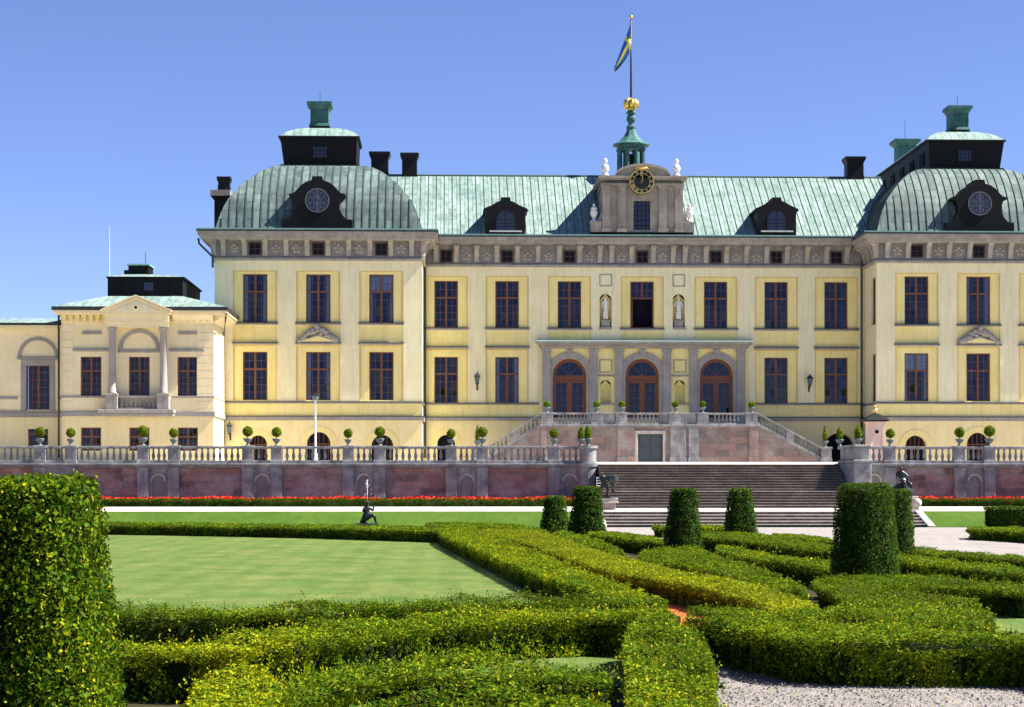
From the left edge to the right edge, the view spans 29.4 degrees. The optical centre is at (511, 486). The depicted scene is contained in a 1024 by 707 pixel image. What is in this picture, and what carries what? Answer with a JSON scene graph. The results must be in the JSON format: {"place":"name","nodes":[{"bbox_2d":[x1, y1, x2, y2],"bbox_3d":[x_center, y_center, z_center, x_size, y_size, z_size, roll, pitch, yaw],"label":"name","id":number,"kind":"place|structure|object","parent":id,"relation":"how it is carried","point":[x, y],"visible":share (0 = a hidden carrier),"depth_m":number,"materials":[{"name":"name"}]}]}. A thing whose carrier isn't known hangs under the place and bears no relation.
{"place":"outdoors","nodes":[
{"label":"outdoors","id":0,"kind":"place"},
{"bbox_2d":[85,535,546,618],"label":"lawn","id":1,"kind":"structure","parent":0,"point":[209,571],"depth_m":46.88,"materials":[{"name":"green plant"}]},
{"bbox_2d":[82,512,569,527],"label":"grass bank","id":2,"kind":"structure","parent":0,"point":[531,519],"depth_m":100.19,"materials":[{"name":"green plant"}]},
{"bbox_2d":[225,496,603,511],"bbox_3d":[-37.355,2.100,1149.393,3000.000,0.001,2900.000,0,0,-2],"label":"ground","id":3,"kind":"structure","parent":0,"point":[389,511],"depth_m":164.63,"materials":[{"name":"grey gravel"}]},
{"bbox_2d":[373,655,622,685],"bbox_3d":[-0.095,2.068,23.440,3.465,0.001,6.570,0,0,-2],"label":"lawn strip","id":4,"kind":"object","parent":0,"point":[611,661],"depth_m":22.68,"materials":[{"name":"green plant"}]},
{"bbox_2d":[110,542,898,706],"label":"garden soil","id":5,"kind":"structure","parent":0,"point":[163,703],"depth_m":19.04,"materials":[{"name":"brown soil"}]},
{"bbox_2d":[0,468,128,706],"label":"yew topiary","id":6,"kind":"object","parent":5,"relation":"on","point":[57,649],"visible":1,"depth_m":13.68,"materials":[{"name":"green plant"}]},
{"bbox_2d":[176,650,289,706],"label":"box hedge","id":7,"kind":"object","parent":5,"relation":"on","point":[256,690],"visible":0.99,"depth_m":14.87,"materials":[{"name":"green plant"}]},
{"bbox_2d":[85,521,451,542],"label":"box hedge","id":8,"kind":"object","parent":5,"relation":"on","point":[406,533],"visible":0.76,"depth_m":79.24,"materials":[{"name":"green plant"}]},
{"bbox_2d":[92,586,680,651],"bbox_3d":[-2.669,1.732,25.484,9.644,0.763,2.630,0,0,-13],"label":"box hedge","id":9,"kind":"object","parent":5,"relation":"on","point":[148,626],"visible":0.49,"depth_m":25.00,"materials":[{"name":"green plant"}]},
{"bbox_2d":[104,597,679,701],"bbox_3d":[-1.582,1.739,21.387,9.549,0.747,2.581,0,0,-42],"label":"box hedge","id":10,"kind":"object","parent":5,"relation":"on","point":[157,673],"visible":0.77,"depth_m":21.48,"materials":[{"name":"green plant"}]},
{"bbox_2d":[267,646,619,706],"bbox_3d":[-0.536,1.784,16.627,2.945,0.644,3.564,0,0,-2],"label":"box hedge","id":11,"kind":"object","parent":5,"relation":"on","point":[363,689],"visible":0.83,"depth_m":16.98,"materials":[{"name":"green plant"}]},
{"bbox_2d":[425,521,549,533],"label":"box hedge","id":12,"kind":"object","parent":5,"relation":"on","point":[480,526],"visible":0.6,"depth_m":80.80,"materials":[{"name":"green plant"}]},
{"bbox_2d":[437,524,663,608],"bbox_3d":[-0.377,1.766,52.254,1.872,0.707,51.834,0,0,-5],"label":"box hedge","id":13,"kind":"object","parent":5,"relation":"on","point":[531,569],"visible":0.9,"depth_m":41.19,"materials":[{"name":"green plant"}]},
{"bbox_2d":[540,495,568,534],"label":"yew topiary","id":14,"kind":"object","parent":5,"relation":"on","point":[554,517],"visible":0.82,"depth_m":79.40,"materials":[{"name":"green plant"}]},
{"bbox_2d":[567,485,606,535],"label":"yew topiary","id":15,"kind":"object","parent":5,"relation":"on","point":[586,515],"visible":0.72,"depth_m":70.69,"materials":[{"name":"green plant"}]},
{"bbox_2d":[552,530,624,556],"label":"box hedge","id":16,"kind":"object","parent":5,"relation":"on","point":[590,541],"visible":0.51,"depth_m":57.67,"materials":[{"name":"green plant"}]},
{"bbox_2d":[588,530,663,552],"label":"box hedge","id":17,"kind":"object","parent":5,"relation":"on","point":[629,541],"visible":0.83,"depth_m":62.84,"materials":[{"name":"green plant"}]},
{"bbox_2d":[612,612,727,706],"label":"box hedge","id":18,"kind":"object","parent":5,"relation":"on","point":[661,666],"visible":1,"depth_m":16.84,"materials":[{"name":"green plant"}]},
{"bbox_2d":[663,487,703,548],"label":"yew topiary","id":19,"kind":"object","parent":5,"relation":"on","point":[682,525],"visible":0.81,"depth_m":53.38,"materials":[{"name":"green plant"}]},
{"bbox_2d":[651,524,724,537],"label":"box hedge","id":20,"kind":"object","parent":5,"relation":"on","point":[658,530],"visible":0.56,"depth_m":79.28,"materials":[{"name":"green plant"}]},
{"bbox_2d":[638,543,809,602],"bbox_3d":[3.983,1.777,41.558,2.138,0.679,23.045,0,0,0],"label":"box hedge","id":21,"kind":"object","parent":5,"relation":"on","point":[693,559],"visible":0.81,"depth_m":39.88,"materials":[{"name":"green plant"}]},
{"bbox_2d":[723,487,757,532],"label":"yew topiary","id":22,"kind":"object","parent":5,"relation":"on","point":[740,511],"visible":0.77,"depth_m":70.30,"materials":[{"name":"green plant"}]},
{"bbox_2d":[701,530,838,560],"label":"box hedge","id":23,"kind":"object","parent":5,"relation":"on","point":[780,545],"visible":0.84,"depth_m":58.19,"materials":[{"name":"green plant"}]},
{"bbox_2d":[714,543,836,585],"bbox_3d":[6.267,1.779,46.103,1.646,0.696,15.107,0,0,-7],"label":"box hedge","id":24,"kind":"object","parent":5,"relation":"on","point":[806,570],"visible":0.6,"depth_m":43.37,"materials":[{"name":"green plant"}]},
{"bbox_2d":[771,533,833,544],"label":"box hedge","id":25,"kind":"object","parent":5,"relation":"on","point":[819,539],"visible":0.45,"depth_m":62.40,"materials":[{"name":"green plant"}]},
{"bbox_2d":[683,580,996,644],"bbox_3d":[4.726,1.731,26.171,3.799,0.766,6.702,0,0,17],"label":"box hedge","id":26,"kind":"object","parent":5,"relation":"on","point":[913,604],"visible":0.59,"depth_m":24.08,"materials":[{"name":"green plant"}]},
{"bbox_2d":[828,481,900,577],"bbox_3d":[6.558,1.015,36.260,1.449,2.230,1.434,0,0,-2],"label":"yew topiary","id":27,"kind":"object","parent":5,"relation":"on","point":[863,530],"visible":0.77,"depth_m":35.85,"materials":[{"name":"green plant"}]},
{"bbox_2d":[873,488,915,565],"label":"yew topiary","id":28,"kind":"object","parent":5,"relation":"on","point":[905,529],"visible":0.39,"depth_m":49.94,"materials":[{"name":"green plant"}]},
{"bbox_2d":[809,569,1023,618],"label":"box hedge","id":29,"kind":"object","parent":5,"relation":"on","point":[1004,597],"visible":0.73,"depth_m":32.16,"materials":[{"name":"green plant"}]},
{"bbox_2d":[894,551,1023,583],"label":"box hedge","id":30,"kind":"object","parent":5,"relation":"on","point":[910,563],"visible":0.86,"depth_m":40.67,"materials":[{"name":"green plant"}]},
{"bbox_2d":[909,546,1023,567],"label":"box hedge","id":31,"kind":"object","parent":5,"relation":"on","point":[989,557],"visible":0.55,"depth_m":46.66,"materials":[{"name":"green plant"}]},
{"bbox_2d":[965,525,1023,542],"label":"box hedge","id":32,"kind":"object","parent":5,"relation":"on","point":[1004,533],"visible":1,"depth_m":74.22,"materials":[{"name":"green plant"}]},
{"bbox_2d":[0,0,1023,483],"label":"sky","id":33,"kind":"structure","parent":0,"point":[125,116],"materials":[{"name":"blue"}]},
{"bbox_2d":[83,506,1001,511],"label":"gravel walk","id":34,"kind":"structure","parent":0,"point":[224,509],"depth_m":105.59,"materials":[{"name":"stone"}]},
{"bbox_2d":[0,445,597,498],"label":"terrace wall","id":35,"kind":"structure","parent":34,"relation":"on","point":[246,476],"depth_m":114.68,"materials":[{"name":"pink stone"}]},
{"bbox_2d":[90,497,573,506],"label":"box hedge","id":36,"kind":"object","parent":34,"relation":"on","point":[277,502],"visible":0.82,"depth_m":111.15,"materials":[{"name":"green plant"}]},
{"bbox_2d":[100,495,574,511],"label":"red tulips","id":37,"kind":"object","parent":34,"relation":"on","point":[340,496],"visible":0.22,"depth_m":112.45,"materials":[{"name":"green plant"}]},
{"bbox_2d":[599,498,618,509],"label":"pedestal","id":38,"kind":"object","parent":34,"relation":"on","point":[609,503],"visible":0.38,"depth_m":104.67,"materials":[{"name":"stone"}]},
{"bbox_2d":[598,472,620,497],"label":"bronze group","id":39,"kind":"object","parent":38,"relation":"on","point":[613,481],"visible":0.83,"depth_m":105.09},
{"bbox_2d":[909,496,918,508],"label":"pedestal","id":40,"kind":"object","parent":34,"relation":"on","point":[914,498],"visible":0.23,"depth_m":106.12,"materials":[{"name":"stone"}]},
{"bbox_2d":[892,467,913,495],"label":"bronze group","id":41,"kind":"object","parent":40,"relation":"on","point":[901,474],"visible":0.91,"depth_m":106.51},
{"bbox_2d":[835,445,1023,497],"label":"terrace wall","id":42,"kind":"structure","parent":34,"relation":"on","point":[960,476],"depth_m":115.89,"materials":[{"name":"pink stone"}]},
{"bbox_2d":[919,497,1023,505],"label":"box hedge","id":43,"kind":"object","parent":34,"relation":"on","point":[970,502],"visible":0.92,"depth_m":112.41,"materials":[{"name":"green plant"}]},
{"bbox_2d":[919,495,1023,500],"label":"red tulips","id":44,"kind":"object","parent":34,"relation":"on","point":[987,497],"visible":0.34,"depth_m":113.52,"materials":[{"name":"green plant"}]},
{"bbox_2d":[596,462,837,463],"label":"terrace ground","id":45,"kind":"structure","parent":0,"point":[716,462],"depth_m":140.43,"materials":[{"name":"stone"}]},
{"bbox_2d":[0,318,60,459],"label":"gallery wing","id":46,"kind":"structure","parent":45,"relation":"on","point":[31,343],"depth_m":148.86,"materials":[{"name":"beige paint"}]},
{"bbox_2d":[27,366,49,409],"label":"window","id":47,"kind":"structure","parent":46,"relation":"in","point":[39,376],"depth_m":149.79,"materials":[{"name":"blue glass"}]},
{"bbox_2d":[29,429,47,445],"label":"window","id":48,"kind":"structure","parent":46,"relation":"in","point":[32,437],"depth_m":149.79,"materials":[{"name":"blue glass"}]},
{"bbox_2d":[51,253,238,459],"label":"side pavilion","id":49,"kind":"structure","parent":45,"relation":"on","point":[142,344],"depth_m":147.18,"materials":[{"name":"yellow paint"}]},
{"bbox_2d":[81,357,100,395],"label":"window","id":50,"kind":"structure","parent":49,"relation":"in","point":[90,366],"depth_m":147.94,"materials":[{"name":"blue glass"}]},
{"bbox_2d":[81,427,100,450],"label":"window","id":51,"kind":"structure","parent":49,"relation":"in","point":[90,436],"depth_m":147.29,"materials":[{"name":"blue glass"}]},
{"bbox_2d":[129,357,149,395],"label":"window","id":52,"kind":"structure","parent":49,"relation":"in","point":[139,367],"depth_m":148.05,"materials":[{"name":"blue glass"}]},
{"bbox_2d":[130,428,148,450],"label":"window","id":53,"kind":"structure","parent":49,"relation":"in","point":[134,440],"depth_m":148.05,"materials":[{"name":"glass"}]},
{"bbox_2d":[178,357,196,395],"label":"window","id":54,"kind":"structure","parent":49,"relation":"in","point":[187,366],"depth_m":148.15,"materials":[{"name":"blue glass"}]},
{"bbox_2d":[178,428,197,450],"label":"window","id":55,"kind":"structure","parent":49,"relation":"in","point":[186,436],"depth_m":148.15,"materials":[{"name":"blue glass"}]},
{"bbox_2d":[311,393,319,459],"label":"street lamp","id":56,"kind":"object","parent":45,"relation":"on","point":[315,397],"visible":0.91,"depth_m":127.59,"materials":[{"name":"white metal"}]},
{"bbox_2d":[196,96,1023,475],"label":"palace","id":57,"kind":"structure","parent":45,"relation":"on","point":[402,308],"depth_m":159.67,"materials":[{"name":"beige paint"}]},
{"bbox_2d":[243,274,266,321],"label":"window","id":58,"kind":"structure","parent":57,"relation":"in","point":[254,285],"depth_m":155.11,"materials":[{"name":"blue glass"}]},
{"bbox_2d":[243,352,266,399],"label":"window","id":59,"kind":"structure","parent":57,"relation":"in","point":[254,363],"depth_m":155.57,"materials":[{"name":"blue glass"}]},
{"bbox_2d":[249,242,260,254],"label":"frieze window","id":60,"kind":"structure","parent":57,"relation":"in","point":[254,247],"depth_m":154.58,"materials":[{"name":"black glass"}]},
{"bbox_2d":[306,274,330,322],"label":"window","id":61,"kind":"structure","parent":57,"relation":"in","point":[318,286],"depth_m":155.23,"materials":[{"name":"blue glass"}]},
{"bbox_2d":[306,352,330,399],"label":"window","id":62,"kind":"structure","parent":57,"relation":"in","point":[318,364],"depth_m":155.23,"materials":[{"name":"blue glass"}]},
{"bbox_2d":[312,242,324,255],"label":"frieze window","id":63,"kind":"structure","parent":57,"relation":"in","point":[318,248],"depth_m":154.73,"materials":[{"name":"black glass"}]},
{"bbox_2d":[369,275,393,322],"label":"window","id":64,"kind":"structure","parent":57,"relation":"in","point":[381,287],"depth_m":155.42,"materials":[{"name":"blue glass"}]},
{"bbox_2d":[369,352,393,399],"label":"window","id":65,"kind":"structure","parent":57,"relation":"in","point":[381,364],"depth_m":155.91,"materials":[{"name":"blue glass"}]},
{"bbox_2d":[375,243,387,255],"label":"frieze window","id":66,"kind":"structure","parent":57,"relation":"in","point":[381,249],"depth_m":154.89,"materials":[{"name":"black glass"}]},
{"bbox_2d":[434,281,457,327],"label":"window","id":67,"kind":"structure","parent":57,"relation":"in","point":[445,292],"depth_m":160.86,"materials":[{"name":"blue glass"}]},
{"bbox_2d":[434,357,457,402],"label":"window","id":68,"kind":"structure","parent":57,"relation":"in","point":[445,368],"depth_m":160.86,"materials":[{"name":"blue glass"}]},
{"bbox_2d":[440,250,451,262],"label":"frieze window","id":69,"kind":"structure","parent":57,"relation":"in","point":[445,255],"depth_m":159.88,"materials":[{"name":"black glass"}]},
{"bbox_2d":[495,281,518,327],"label":"window","id":70,"kind":"structure","parent":57,"relation":"in","point":[506,292],"depth_m":161.02,"materials":[{"name":"blue glass"}]},
{"bbox_2d":[495,357,518,402],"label":"window","id":71,"kind":"structure","parent":57,"relation":"in","point":[506,368],"depth_m":160.58,"materials":[{"name":"blue glass"}]},
{"bbox_2d":[501,250,512,262],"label":"frieze window","id":72,"kind":"structure","parent":57,"relation":"in","point":[506,255],"depth_m":160.04,"materials":[{"name":"black glass"}]},
{"bbox_2d":[558,281,580,327],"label":"window","id":73,"kind":"structure","parent":57,"relation":"in","point":[569,292],"depth_m":161.21,"materials":[{"name":"blue glass"}]},
{"bbox_2d":[553,359,585,416],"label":"door","id":74,"kind":"structure","parent":57,"relation":"in","point":[569,375],"depth_m":160.47,"materials":[{"name":"orange wood"}]},
{"bbox_2d":[563,250,575,262],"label":"frieze window","id":75,"kind":"structure","parent":57,"relation":"in","point":[569,256],"depth_m":160.19,"materials":[{"name":"black glass"}]},
{"bbox_2d":[600,297,609,326],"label":"statue","id":76,"kind":"object","parent":57,"relation":"on","point":[605,307],"visible":1,"depth_m":160.38,"materials":[{"name":"grey stone"}]},
{"bbox_2d":[614,15,632,97],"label":"flagpole","id":77,"kind":"object","parent":57,"relation":"on","point":[626,49],"visible":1,"depth_m":168.37,"materials":[{"name":"metal"}]},
{"bbox_2d":[630,282,653,327],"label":"window","id":78,"kind":"structure","parent":57,"relation":"in","point":[641,293],"depth_m":161.61,"materials":[{"name":"black glass"}]},
{"bbox_2d":[626,359,658,416],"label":"door","id":79,"kind":"structure","parent":57,"relation":"in","point":[642,375],"depth_m":160.70,"materials":[{"name":"orange wood"}]},
{"bbox_2d":[673,297,683,326],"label":"statue","id":80,"kind":"object","parent":57,"relation":"on","point":[678,304],"visible":1,"depth_m":160.58,"materials":[{"name":"grey stone"}]},
{"bbox_2d":[704,282,726,327],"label":"window","id":81,"kind":"structure","parent":57,"relation":"in","point":[715,293],"depth_m":161.61,"materials":[{"name":"blue glass"}]},
{"bbox_2d":[710,251,721,263],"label":"frieze window","id":82,"kind":"structure","parent":57,"relation":"in","point":[715,256],"depth_m":160.58,"materials":[{"name":"black glass"}]},
{"bbox_2d":[700,359,732,416],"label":"door","id":83,"kind":"structure","parent":57,"relation":"in","point":[716,376],"depth_m":161.65,"materials":[{"name":"orange wood"}]},
{"bbox_2d":[764,282,786,327],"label":"window","id":84,"kind":"structure","parent":57,"relation":"in","point":[775,293],"depth_m":161.76,"materials":[{"name":"blue glass"}]},
{"bbox_2d":[764,358,786,402],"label":"window","id":85,"kind":"structure","parent":57,"relation":"in","point":[775,369],"depth_m":161.76,"materials":[{"name":"blue glass"}]},
{"bbox_2d":[770,251,781,263],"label":"frieze window","id":86,"kind":"structure","parent":57,"relation":"in","point":[775,256],"depth_m":160.74,"materials":[{"name":"black glass"}]},
{"bbox_2d":[824,282,846,328],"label":"window","id":87,"kind":"structure","parent":57,"relation":"in","point":[835,293],"depth_m":161.92,"materials":[{"name":"blue glass"}]},
{"bbox_2d":[824,358,846,402],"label":"window","id":88,"kind":"structure","parent":57,"relation":"in","point":[835,369],"depth_m":161.92,"materials":[{"name":"blue glass"}]},
{"bbox_2d":[830,251,841,263],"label":"frieze window","id":89,"kind":"structure","parent":57,"relation":"in","point":[835,256],"depth_m":160.90,"materials":[{"name":"black glass"}]},
{"bbox_2d":[905,276,927,323],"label":"window","id":90,"kind":"structure","parent":57,"relation":"in","point":[916,287],"depth_m":157.29,"materials":[{"name":"blue glass"}]},
{"bbox_2d":[905,353,927,400],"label":"window","id":91,"kind":"structure","parent":57,"relation":"in","point":[916,364],"depth_m":156.83,"materials":[{"name":"blue glass"}]},
{"bbox_2d":[911,245,922,257],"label":"frieze window","id":92,"kind":"structure","parent":57,"relation":"in","point":[916,250],"depth_m":156.29,"materials":[{"name":"black glass"}]},
{"bbox_2d":[966,277,989,323],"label":"window","id":93,"kind":"structure","parent":57,"relation":"in","point":[977,288],"depth_m":156.98,"materials":[{"name":"blue glass"}]},
{"bbox_2d":[966,353,989,400],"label":"window","id":94,"kind":"structure","parent":57,"relation":"in","point":[977,364],"depth_m":157.44,"materials":[{"name":"blue glass"}]},
{"bbox_2d":[973,245,984,257],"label":"frieze window","id":95,"kind":"structure","parent":57,"relation":"in","point":[978,250],"depth_m":156.48,"materials":[{"name":"black glass"}]},
{"bbox_2d":[473,412,831,461],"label":"entrance staircase","id":96,"kind":"structure","parent":45,"relation":"on","point":[679,437],"depth_m":154.26,"materials":[{"name":"pink stone"}]},
{"bbox_2d":[638,434,661,461],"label":"door","id":97,"kind":"structure","parent":96,"relation":"in","point":[649,445],"depth_m":154.39,"materials":[{"name":"grey metal"}]},
{"bbox_2d":[861,406,888,460],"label":"sentry box","id":98,"kind":"object","parent":45,"relation":"on","point":[874,422],"visible":0.74,"depth_m":134.32,"materials":[{"name":"pink paint"}]},
{"bbox_2d":[659,601,821,628],"bbox_3d":[1.408,2.072,55.395,3.929,0.001,56.028,0,0,-5],"label":"brick bed","id":99,"kind":"object","parent":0,"point":[678,608],"depth_m":32.62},
{"bbox_2d":[483,527,819,620],"bbox_3d":[1.794,1.795,50.322,2.045,0.641,50.321,0,0,-5],"label":"box hedge","id":100,"kind":"object","parent":99,"relation":"on","point":[678,586],"visible":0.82,"depth_m":35.74,"materials":[{"name":"green plant"}]},
{"bbox_2d":[606,527,1023,556],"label":"gravel court","id":101,"kind":"object","parent":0,"point":[948,538],"visible":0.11,"depth_m":80.87,"materials":[{"name":"grey gravel"}]},
{"bbox_2d":[714,664,1023,706],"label":"gravel path","id":102,"kind":"structure","parent":0,"point":[796,690],"depth_m":19.27,"materials":[{"name":"grey gravel"}]},
{"bbox_2d":[694,606,1023,687],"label":"box hedge","id":103,"kind":"object","parent":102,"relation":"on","point":[871,653],"visible":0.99,"depth_m":20.27,"materials":[{"name":"green plant"}]},
{"bbox_2d":[923,511,984,526],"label":"grass bank","id":104,"kind":"structure","parent":0,"point":[956,518],"depth_m":101.06,"materials":[{"name":"green plant"}]},
{"bbox_2d":[981,614,1023,645],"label":"lawn corner","id":105,"kind":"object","parent":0,"point":[1006,621],"depth_m":29.47,"materials":[{"name":"green plant"}]},
{"label":"meadow","id":106,"kind":"structure","parent":0,"visible":0},
{"bbox_2d":[354,480,379,525],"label":"fountain statue","id":107,"kind":"object","parent":106,"relation":"on","point":[367,515],"visible":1,"depth_m":89.69,"materials":[{"name":"brown metal"}]},
{"bbox_2d":[597,464,934,526],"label":"garden staircase","id":108,"kind":"structure","parent":106,"relation":"on","point":[768,485],"depth_m":111.61,"materials":[{"name":"grey stone"}]},
{"bbox_2d":[983,505,1023,526],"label":"yew hedge","id":109,"kind":"object","parent":106,"relation":"on","point":[1005,516],"visible":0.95,"depth_m":98.20,"materials":[{"name":"green plant"}]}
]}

